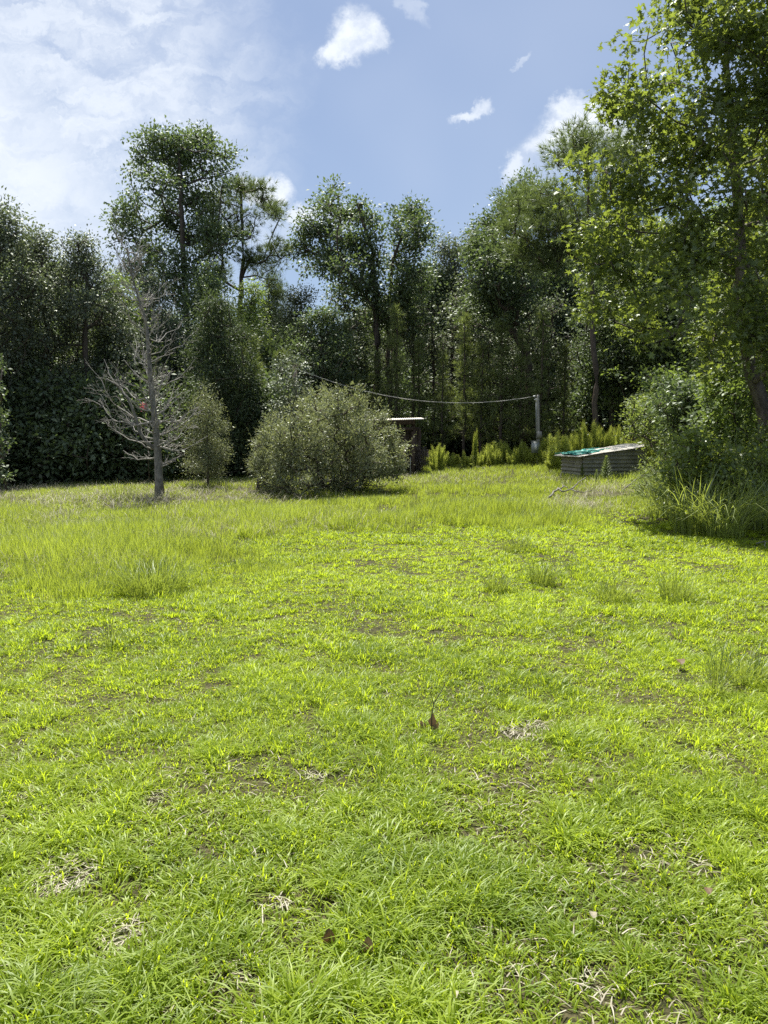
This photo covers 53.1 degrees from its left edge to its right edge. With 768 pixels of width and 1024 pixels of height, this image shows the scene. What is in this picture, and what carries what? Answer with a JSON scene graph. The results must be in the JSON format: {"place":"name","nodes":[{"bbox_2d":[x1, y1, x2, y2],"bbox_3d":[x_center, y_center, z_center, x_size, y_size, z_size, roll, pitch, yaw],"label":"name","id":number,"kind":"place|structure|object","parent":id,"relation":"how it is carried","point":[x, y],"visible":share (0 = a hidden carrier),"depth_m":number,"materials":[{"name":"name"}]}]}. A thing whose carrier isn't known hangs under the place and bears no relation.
{"place":"outdoors","nodes":[
{"label":"outdoors","id":0,"kind":"place"},
{"bbox_2d":[0,454,715,611],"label":"meadow grass","id":1,"kind":"structure","parent":0,"point":[476,510],"depth_m":13.22,"materials":[{"name":"green plant"}]},
{"bbox_2d":[0,459,767,1023],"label":"ground","id":2,"kind":"structure","parent":0,"point":[566,1015],"depth_m":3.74,"materials":[{"name":"green plant"}]},
{"bbox_2d":[0,353,17,491],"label":"border shrub","id":3,"kind":"object","parent":2,"relation":"on","point":[2,442],"visible":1,"depth_m":20.77,"materials":[{"name":"green plant"}]},
{"bbox_2d":[0,281,46,436],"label":"broadleaf tree","id":4,"kind":"object","parent":2,"relation":"on","point":[19,326],"visible":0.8,"depth_m":24.16,"materials":[{"name":"green plant"}]},
{"bbox_2d":[0,295,63,377],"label":"broadleaf tree","id":5,"kind":"object","parent":2,"relation":"on","point":[36,349],"visible":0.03,"depth_m":26.39,"materials":[{"name":"green plant"}]},
{"bbox_2d":[0,411,72,485],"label":"undergrowth bush","id":6,"kind":"object","parent":2,"relation":"on","point":[12,461],"visible":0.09,"depth_m":24.16,"materials":[{"name":"green plant"}]},
{"bbox_2d":[0,389,80,486],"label":"undergrowth bush","id":7,"kind":"object","parent":2,"relation":"on","point":[14,418],"visible":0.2,"depth_m":24.07,"materials":[{"name":"green plant"}]},
{"bbox_2d":[0,185,95,481],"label":"broadleaf tree","id":8,"kind":"object","parent":2,"relation":"on","point":[6,236],"visible":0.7,"depth_m":24.55,"materials":[{"name":"green plant"}]},
{"bbox_2d":[0,220,115,386],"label":"broadleaf tree","id":9,"kind":"object","parent":2,"relation":"on","point":[41,243],"visible":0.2,"depth_m":25.96,"materials":[{"name":"green plant"}]},
{"bbox_2d":[0,348,116,485],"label":"undergrowth bush","id":10,"kind":"object","parent":2,"relation":"on","point":[30,388],"visible":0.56,"depth_m":24.07,"materials":[{"name":"green plant"}]},
{"bbox_2d":[11,223,149,457],"bbox_3d":[-10.055,-5.369,26.325,4.306,8.785,4.549,-1,6,-6],"label":"broadleaf tree","id":11,"kind":"object","parent":2,"relation":"on","point":[83,267],"visible":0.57,"depth_m":25.57,"materials":[{"name":"green plant"}]},
{"bbox_2d":[12,327,170,463],"bbox_3d":[-10.995,-3.801,28.376,6.422,6.872,7.141,-2,6,-15],"label":"undergrowth bush","id":12,"kind":"object","parent":2,"relation":"on","point":[91,348],"visible":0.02,"depth_m":27.47,"materials":[{"name":"green plant"}]},
{"bbox_2d":[77,329,142,392],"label":"broadleaf tree","id":13,"kind":"object","parent":2,"relation":"on","point":[109,342],"visible":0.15,"depth_m":27.12,"materials":[{"name":"green plant"}]},
{"bbox_2d":[26,359,195,482],"bbox_3d":[-8.811,-2.680,25.243,5.207,4.605,5.790,-2,6,-20],"label":"undergrowth bush","id":14,"kind":"object","parent":2,"relation":"on","point":[132,467],"visible":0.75,"depth_m":24.42,"materials":[{"name":"green plant"}]},
{"bbox_2d":[53,338,197,479],"bbox_3d":[-9.082,-3.256,27.559,6.108,5.901,5.583,-1,6,-10],"label":"undergrowth bush","id":15,"kind":"object","parent":2,"relation":"on","point":[128,367],"visible":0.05,"depth_m":26.87,"materials":[{"name":"green plant"}]},
{"bbox_2d":[88,268,170,384],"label":"broadleaf tree","id":16,"kind":"object","parent":2,"relation":"on","point":[126,299],"visible":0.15,"depth_m":28.27,"materials":[{"name":"green plant"}]},
{"bbox_2d":[79,550,203,597],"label":"grass clump","id":17,"kind":"object","parent":2,"relation":"on","point":[148,579],"visible":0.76,"depth_m":7.69,"materials":[{"name":"green plant"}]},
{"bbox_2d":[78,210,206,496],"bbox_3d":[-5.931,-3.676,18.860,3.111,6.934,3.055,0,6,0],"label":"dead tree","id":18,"kind":"object","parent":2,"relation":"on","point":[151,381],"visible":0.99,"depth_m":18.91,"materials":[{"name":"grey wood"}]},
{"bbox_2d":[123,262,199,382],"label":"broadleaf tree","id":19,"kind":"object","parent":2,"relation":"on","point":[145,286],"visible":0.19,"depth_m":30.10,"materials":[{"name":"green plant"}]},
{"bbox_2d":[88,114,254,346],"bbox_3d":[-9.723,-10.083,34.876,7.542,16.365,6.404,0,6,0],"label":"broadleaf tree","id":20,"kind":"object","parent":2,"relation":"on","point":[184,153],"visible":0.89,"depth_m":34.51,"materials":[{"name":"green plant"}]},
{"bbox_2d":[151,335,199,395],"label":"broadleaf tree","id":21,"kind":"object","parent":2,"relation":"on","point":[171,358],"visible":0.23,"depth_m":29.96,"materials":[{"name":"green plant"}]},
{"bbox_2d":[146,368,232,475],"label":"undergrowth bush","id":22,"kind":"object","parent":2,"relation":"on","point":[183,403],"visible":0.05,"depth_m":27.92,"materials":[{"name":"green plant"}]},
{"bbox_2d":[149,256,241,371],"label":"broadleaf tree","id":23,"kind":"object","parent":2,"relation":"on","point":[209,280],"visible":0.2,"depth_m":31.85,"materials":[{"name":"green plant"}]},
{"bbox_2d":[175,382,234,484],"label":"bush","id":24,"kind":"object","parent":2,"relation":"on","point":[200,432],"visible":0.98,"depth_m":22.00,"materials":[{"name":"green plant"}]},
{"bbox_2d":[165,280,277,478],"bbox_3d":[-5.836,-4.254,27.551,4.345,7.638,5.837,0,6,0],"label":"cedar tree","id":25,"kind":"object","parent":2,"relation":"on","point":[222,372],"visible":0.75,"depth_m":26.34,"materials":[{"name":"green plant"}]},
{"bbox_2d":[188,171,297,320],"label":"pine tree","id":26,"kind":"object","parent":2,"relation":"on","point":[273,207],"visible":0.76,"depth_m":36.64,"materials":[{"name":"green plant"}]},
{"bbox_2d":[224,276,276,367],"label":"broadleaf tree","id":27,"kind":"object","parent":2,"relation":"on","point":[253,310],"visible":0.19,"depth_m":32.04,"materials":[{"name":"green plant"}]},
{"bbox_2d":[252,266,293,347],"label":"pine tree","id":28,"kind":"object","parent":2,"relation":"on","point":[272,294],"visible":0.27,"depth_m":38.77,"materials":[{"name":"green plant"}]},
{"bbox_2d":[213,362,342,476],"bbox_3d":[-4.532,-3.231,29.034,5.516,4.878,6.134,3,7,25],"label":"undergrowth bush","id":29,"kind":"object","parent":2,"relation":"on","point":[265,389],"visible":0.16,"depth_m":27.84,"materials":[{"name":"green plant"}]},
{"bbox_2d":[228,327,339,425],"bbox_3d":[-5.323,-4.334,31.772,7.322,7.238,6.633,0,6,-1],"label":"undergrowth bush","id":30,"kind":"object","parent":2,"relation":"on","point":[273,350],"visible":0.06,"depth_m":31.00,"materials":[{"name":"green plant"}]},
{"bbox_2d":[261,346,316,478],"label":"pale sapling","id":31,"kind":"object","parent":2,"relation":"on","point":[288,400],"visible":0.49,"depth_m":23.87,"materials":[{"name":"green plant"}]},
{"bbox_2d":[238,386,347,474],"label":"undergrowth bush","id":32,"kind":"object","parent":2,"relation":"on","point":[266,448],"visible":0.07,"depth_m":27.79,"materials":[{"name":"green plant"}]},
{"bbox_2d":[255,282,331,395],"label":"broadleaf tree","id":33,"kind":"object","parent":2,"relation":"on","point":[288,318],"visible":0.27,"depth_m":34.01,"materials":[{"name":"green plant"}]},
{"bbox_2d":[277,303,371,464],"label":"broadleaf tree","id":34,"kind":"object","parent":2,"relation":"on","point":[333,370],"visible":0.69,"depth_m":31.93,"materials":[{"name":"green plant"}]},
{"bbox_2d":[244,379,417,495],"bbox_3d":[-1.396,-1.932,20.113,4.646,3.048,4.382,0,6,0],"label":"round bush","id":35,"kind":"object","parent":2,"relation":"on","point":[319,447],"visible":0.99,"depth_m":19.44,"materials":[{"name":"green plant"}]},
{"bbox_2d":[312,283,374,416],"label":"slim tree","id":36,"kind":"object","parent":2,"relation":"on","point":[356,324],"visible":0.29,"depth_m":36.74,"materials":[{"name":"green plant"}]},
{"bbox_2d":[283,173,407,456],"bbox_3d":[-2.404,-8.929,35.072,5.932,13.682,6.864,4,7,34],"label":"twin stem tree","id":37,"kind":"object","parent":2,"relation":"on","point":[362,287],"visible":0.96,"depth_m":34.71,"materials":[{"name":"green plant"}]},
{"bbox_2d":[335,318,368,455],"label":"young pine","id":38,"kind":"object","parent":2,"relation":"on","point":[350,362],"visible":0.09,"depth_m":33.21,"materials":[{"name":"green plant"}]},
{"bbox_2d":[328,306,385,410],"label":"broadleaf tree","id":39,"kind":"object","parent":2,"relation":"on","point":[356,365],"visible":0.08,"depth_m":38.99,"materials":[{"name":"green plant"}]},
{"bbox_2d":[366,349,386,442],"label":"young pine","id":40,"kind":"object","parent":2,"relation":"on","point":[376,362],"visible":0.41,"depth_m":33.94,"materials":[{"name":"green plant"}]},
{"bbox_2d":[0,467,767,1023],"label":"dry straw","id":41,"kind":"object","parent":2,"relation":"on","point":[200,491],"visible":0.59,"depth_m":6.00,"materials":[{"name":"plant"}]},
{"bbox_2d":[346,417,423,474],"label":"open shed","id":42,"kind":"structure","parent":2,"relation":"on","point":[409,433],"depth_m":27.35,"materials":[{"name":"metal"}]},
{"bbox_2d":[358,317,426,425],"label":"slim tree","id":43,"kind":"object","parent":2,"relation":"on","point":[392,350],"visible":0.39,"depth_m":36.87,"materials":[{"name":"green plant"}]},
{"bbox_2d":[370,301,419,463],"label":"young pine","id":44,"kind":"object","parent":2,"relation":"on","point":[396,365],"visible":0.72,"depth_m":33.23,"materials":[{"name":"green plant"}]},
{"bbox_2d":[364,310,430,416],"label":"slim tree","id":45,"kind":"object","parent":2,"relation":"on","point":[406,336],"visible":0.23,"depth_m":37.42,"materials":[{"name":"green plant"}]},
{"bbox_2d":[364,190,447,416],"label":"slender tree","id":46,"kind":"object","parent":2,"relation":"on","point":[415,275],"visible":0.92,"depth_m":35.45,"materials":[{"name":"green plant"}]},
{"bbox_2d":[380,290,447,417],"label":"slim tree","id":47,"kind":"object","parent":2,"relation":"on","point":[414,363],"visible":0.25,"depth_m":38.61,"materials":[{"name":"green plant"}]},
{"bbox_2d":[406,336,432,443],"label":"young pine","id":48,"kind":"object","parent":2,"relation":"on","point":[420,346],"visible":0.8,"depth_m":34.35,"materials":[{"name":"green plant"}]},
{"bbox_2d":[383,254,458,393],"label":"broadleaf tree","id":49,"kind":"object","parent":2,"relation":"on","point":[439,298],"visible":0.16,"depth_m":44.44,"materials":[{"name":"green plant"}]},
{"bbox_2d":[394,367,461,428],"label":"undergrowth bush","id":50,"kind":"object","parent":2,"relation":"on","point":[427,390],"visible":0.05,"depth_m":41.37,"materials":[{"name":"green plant"}]},
{"bbox_2d":[400,294,458,455],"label":"slim tree","id":51,"kind":"object","parent":2,"relation":"on","point":[433,364],"visible":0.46,"depth_m":38.38,"materials":[{"name":"green plant"}]},
{"bbox_2d":[405,232,466,373],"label":"broadleaf tree","id":52,"kind":"object","parent":2,"relation":"on","point":[445,250],"visible":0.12,"depth_m":44.91,"materials":[{"name":"green plant"}]},
{"bbox_2d":[428,444,449,472],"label":"feathery weed","id":53,"kind":"object","parent":2,"relation":"on","point":[436,462],"visible":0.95,"depth_m":27.31,"materials":[{"name":"green plant"}]},
{"bbox_2d":[425,349,458,448],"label":"young pine","id":54,"kind":"object","parent":2,"relation":"on","point":[444,372],"visible":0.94,"depth_m":34.21,"materials":[{"name":"green plant"}]},
{"bbox_2d":[417,399,472,456],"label":"undergrowth bush","id":55,"kind":"object","parent":2,"relation":"on","point":[452,441],"visible":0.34,"depth_m":38.83,"materials":[{"name":"green plant"}]},
{"bbox_2d":[420,282,491,457],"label":"slim tree","id":56,"kind":"object","parent":2,"relation":"on","point":[444,344],"visible":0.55,"depth_m":38.07,"materials":[{"name":"green plant"}]},
{"bbox_2d":[441,310,487,459],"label":"young pine","id":57,"kind":"object","parent":2,"relation":"on","point":[465,346],"visible":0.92,"depth_m":33.92,"materials":[{"name":"green plant"}]},
{"bbox_2d":[437,284,493,456],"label":"slim tree","id":58,"kind":"object","parent":2,"relation":"on","point":[455,346],"visible":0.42,"depth_m":37.33,"materials":[{"name":"green plant"}]},
{"bbox_2d":[429,213,502,392],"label":"broadleaf tree","id":59,"kind":"object","parent":2,"relation":"on","point":[463,277],"visible":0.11,"depth_m":44.17,"materials":[{"name":"green plant"}]},
{"bbox_2d":[464,339,504,454],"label":"young pine","id":60,"kind":"object","parent":2,"relation":"on","point":[481,425],"visible":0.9,"depth_m":33.62,"materials":[{"name":"green plant"}]},
{"bbox_2d":[458,327,510,446],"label":"slim tree","id":61,"kind":"object","parent":2,"relation":"on","point":[474,355],"visible":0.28,"depth_m":38.17,"materials":[{"name":"green plant"}]},
{"bbox_2d":[448,383,523,456],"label":"undergrowth bush","id":62,"kind":"object","parent":2,"relation":"on","point":[483,443],"visible":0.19,"depth_m":38.60,"materials":[{"name":"green plant"}]},
{"bbox_2d":[463,568,521,593],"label":"grass clump","id":63,"kind":"object","parent":2,"relation":"on","point":[495,585],"visible":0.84,"depth_m":7.60,"materials":[{"name":"green plant"}]},
{"bbox_2d":[478,312,522,445],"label":"young pine","id":64,"kind":"object","parent":2,"relation":"on","point":[501,329],"visible":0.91,"depth_m":33.20,"materials":[{"name":"green plant"}]},
{"bbox_2d":[438,238,563,382],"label":"broadleaf tree","id":65,"kind":"object","parent":2,"relation":"on","point":[512,341],"visible":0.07,"depth_m":42.34,"materials":[{"name":"green plant"}]},
{"bbox_2d":[446,157,573,446],"bbox_3d":[5.397,-9.112,35.376,6.842,13.759,5.837,-5,8,-40],"label":"broadleaf tree","id":66,"kind":"object","parent":2,"relation":"on","point":[495,295],"visible":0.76,"depth_m":34.13,"materials":[{"name":"green plant"}]},
{"bbox_2d":[491,533,538,552],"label":"grass clump","id":67,"kind":"object","parent":2,"relation":"on","point":[513,546],"visible":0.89,"depth_m":10.31,"materials":[{"name":"green plant"}]},
{"bbox_2d":[499,327,542,444],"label":"young pine","id":68,"kind":"object","parent":2,"relation":"on","point":[520,362],"visible":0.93,"depth_m":33.01,"materials":[{"name":"green plant"}]},
{"bbox_2d":[494,295,563,439],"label":"slim tree","id":69,"kind":"object","parent":2,"relation":"on","point":[528,335],"visible":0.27,"depth_m":37.78,"materials":[{"name":"green plant"}]},
{"bbox_2d":[531,395,541,464],"bbox_3d":[5.786,-2.930,29.258,0.394,3.025,0.323,0,6,0],"label":"service pole","id":70,"kind":"object","parent":2,"relation":"on","point":[535,445],"visible":0.91,"depth_m":29.19,"materials":[{"name":"grey paint"}]},
{"bbox_2d":[521,305,560,446],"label":"young pine","id":71,"kind":"object","parent":2,"relation":"on","point":[537,386],"visible":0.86,"depth_m":32.68,"materials":[{"name":"green plant"}]},
{"bbox_2d":[514,555,577,586],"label":"grass clump","id":72,"kind":"object","parent":2,"relation":"on","point":[545,578],"visible":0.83,"depth_m":8.02,"materials":[{"name":"green plant"}]},
{"bbox_2d":[543,441,562,471],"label":"feathery weed","id":73,"kind":"object","parent":2,"relation":"on","point":[553,461],"visible":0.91,"depth_m":26.04,"materials":[{"name":"green plant"}]},
{"bbox_2d":[522,287,584,440],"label":"slim tree","id":74,"kind":"object","parent":2,"relation":"on","point":[551,308],"visible":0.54,"depth_m":38.28,"materials":[{"name":"green plant"}]},
{"bbox_2d":[520,241,588,380],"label":"broadleaf tree","id":75,"kind":"object","parent":2,"relation":"on","point":[567,279],"visible":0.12,"depth_m":43.21,"materials":[{"name":"green plant"}]},
{"bbox_2d":[524,263,599,375],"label":"broadleaf tree","id":76,"kind":"object","parent":2,"relation":"on","point":[570,302],"visible":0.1,"depth_m":43.32,"materials":[{"name":"green plant"}]},
{"bbox_2d":[542,339,584,440],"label":"young pine","id":77,"kind":"object","parent":2,"relation":"on","point":[564,401],"visible":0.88,"depth_m":33.09,"materials":[{"name":"green plant"}]},
{"bbox_2d":[484,111,667,439],"bbox_3d":[7.076,-8.257,29.571,7.123,13.202,7.488,0,6,0],"label":"pine tree","id":78,"kind":"object","parent":2,"relation":"on","point":[536,206],"visible":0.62,"depth_m":28.97,"materials":[{"name":"green plant"}]},
{"bbox_2d":[530,385,631,447],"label":"undergrowth bush","id":79,"kind":"object","parent":2,"relation":"on","point":[559,420],"visible":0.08,"depth_m":35.78,"materials":[{"name":"green plant"}]},
{"bbox_2d":[527,270,641,374],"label":"broadleaf tree","id":80,"kind":"object","parent":2,"relation":"on","point":[574,332],"visible":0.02,"depth_m":43.10,"materials":[{"name":"green plant"}]},
{"bbox_2d":[580,420,602,449],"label":"feathery weed","id":81,"kind":"object","parent":2,"relation":"on","point":[592,442],"visible":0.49,"depth_m":28.67,"materials":[{"name":"green plant"}]},
{"bbox_2d":[546,340,652,440],"bbox_3d":[10.522,-4.848,35.162,6.116,6.544,6.801,-4,7,-34],"label":"undergrowth bush","id":82,"kind":"object","parent":2,"relation":"on","point":[588,410],"visible":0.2,"depth_m":34.23,"materials":[{"name":"green plant"}]},
{"bbox_2d":[554,443,646,477],"bbox_3d":[6.910,-1.577,24.321,2.710,1.148,1.370,-2,6,-20],"label":"tin box","id":83,"kind":"object","parent":2,"relation":"on","point":[622,458],"visible":0.78,"depth_m":23.84,"materials":[{"name":"grey metal"}]},
{"bbox_2d":[563,260,650,439],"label":"broadleaf tree","id":84,"kind":"object","parent":2,"relation":"on","point":[599,331],"visible":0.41,"depth_m":33.22,"materials":[{"name":"green plant"}]},
{"bbox_2d":[582,571,642,603],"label":"grass clump","id":85,"kind":"object","parent":2,"relation":"on","point":[610,595],"visible":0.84,"depth_m":7.27,"materials":[{"name":"green plant"}]},
{"bbox_2d":[577,234,702,433],"bbox_3d":[11.119,-6.558,31.300,5.508,9.348,5.805,-5,8,-42],"label":"broadleaf tree","id":86,"kind":"object","parent":2,"relation":"on","point":[622,350],"visible":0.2,"depth_m":31.34,"materials":[{"name":"green plant"}]},
{"bbox_2d":[612,383,683,480],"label":"dark shrub","id":87,"kind":"object","parent":2,"relation":"on","point":[653,442],"visible":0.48,"depth_m":20.09,"materials":[{"name":"green plant"}]},
{"bbox_2d":[590,469,705,518],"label":"long grass clump","id":88,"kind":"object","parent":2,"relation":"on","point":[660,513],"visible":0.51,"depth_m":13.84,"materials":[{"name":"green plant"}]},
{"bbox_2d":[597,250,703,431],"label":"broadleaf tree","id":89,"kind":"object","parent":2,"relation":"on","point":[657,358],"visible":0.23,"depth_m":30.75,"materials":[{"name":"green plant"}]},
{"bbox_2d":[622,451,683,501],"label":"weed bush","id":90,"kind":"object","parent":2,"relation":"on","point":[648,469],"visible":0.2,"depth_m":16.92,"materials":[{"name":"green plant"}]},
{"bbox_2d":[546,0,767,439],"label":"sweetgum tree","id":91,"kind":"object","parent":2,"relation":"on","point":[734,149],"visible":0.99,"depth_m":13.53,"materials":[{"name":"green plant"}]},
{"bbox_2d":[635,367,719,458],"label":"vine thicket","id":92,"kind":"object","parent":2,"relation":"on","point":[681,396],"visible":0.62,"depth_m":17.74,"materials":[{"name":"green plant"}]},
{"bbox_2d":[635,565,727,601],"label":"grass clump","id":93,"kind":"object","parent":2,"relation":"on","point":[670,592],"visible":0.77,"depth_m":7.25,"materials":[{"name":"green plant"}]},
{"bbox_2d":[600,467,765,535],"bbox_3d":[4.771,-0.238,11.954,3.436,1.184,3.602,6,8,44],"label":"long grass clump","id":94,"kind":"object","parent":2,"relation":"on","point":[685,524],"visible":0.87,"depth_m":11.83,"materials":[{"name":"green plant"}]},
{"bbox_2d":[615,198,767,437],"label":"broadleaf tree","id":95,"kind":"object","parent":2,"relation":"on","point":[671,372],"visible":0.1,"depth_m":22.56,"materials":[{"name":"green plant"}]},
{"bbox_2d":[634,476,767,539],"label":"long grass clump","id":96,"kind":"object","parent":2,"relation":"on","point":[725,530],"visible":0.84,"depth_m":11.46,"materials":[{"name":"green plant"}]},
{"bbox_2d":[647,420,767,511],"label":"dark shrub","id":97,"kind":"object","parent":2,"relation":"on","point":[708,460],"visible":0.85,"depth_m":12.96,"materials":[{"name":"green plant"}]},
{"bbox_2d":[657,459,767,529],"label":"long grass clump","id":98,"kind":"object","parent":2,"relation":"on","point":[737,496],"visible":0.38,"depth_m":12.26,"materials":[{"name":"green plant"}]},
{"bbox_2d":[683,660,746,695],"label":"grass clump","id":99,"kind":"object","parent":2,"relation":"on","point":[721,685],"visible":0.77,"depth_m":4.66,"materials":[{"name":"green plant"}]},
{"bbox_2d":[674,464,767,533],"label":"long grass clump","id":100,"kind":"object","parent":2,"relation":"on","point":[757,525],"visible":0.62,"depth_m":12.02,"materials":[{"name":"green plant"}]},
{"bbox_2d":[686,345,767,453],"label":"leafy shrub","id":101,"kind":"object","parent":2,"relation":"on","point":[739,413],"visible":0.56,"depth_m":15.61,"materials":[{"name":"green plant"}]},
{"bbox_2d":[688,634,767,687],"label":"grass clump","id":102,"kind":"object","parent":2,"relation":"on","point":[716,666],"visible":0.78,"depth_m":5.00,"materials":[{"name":"green plant"}]},
{"bbox_2d":[728,414,767,509],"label":"dark shrub","id":103,"kind":"object","parent":2,"relation":"on","point":[762,436],"visible":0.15,"depth_m":14.12,"materials":[{"name":"green plant"}]},
{"bbox_2d":[0,0,767,332],"label":"sky","id":104,"kind":"structure","parent":0,"point":[439,100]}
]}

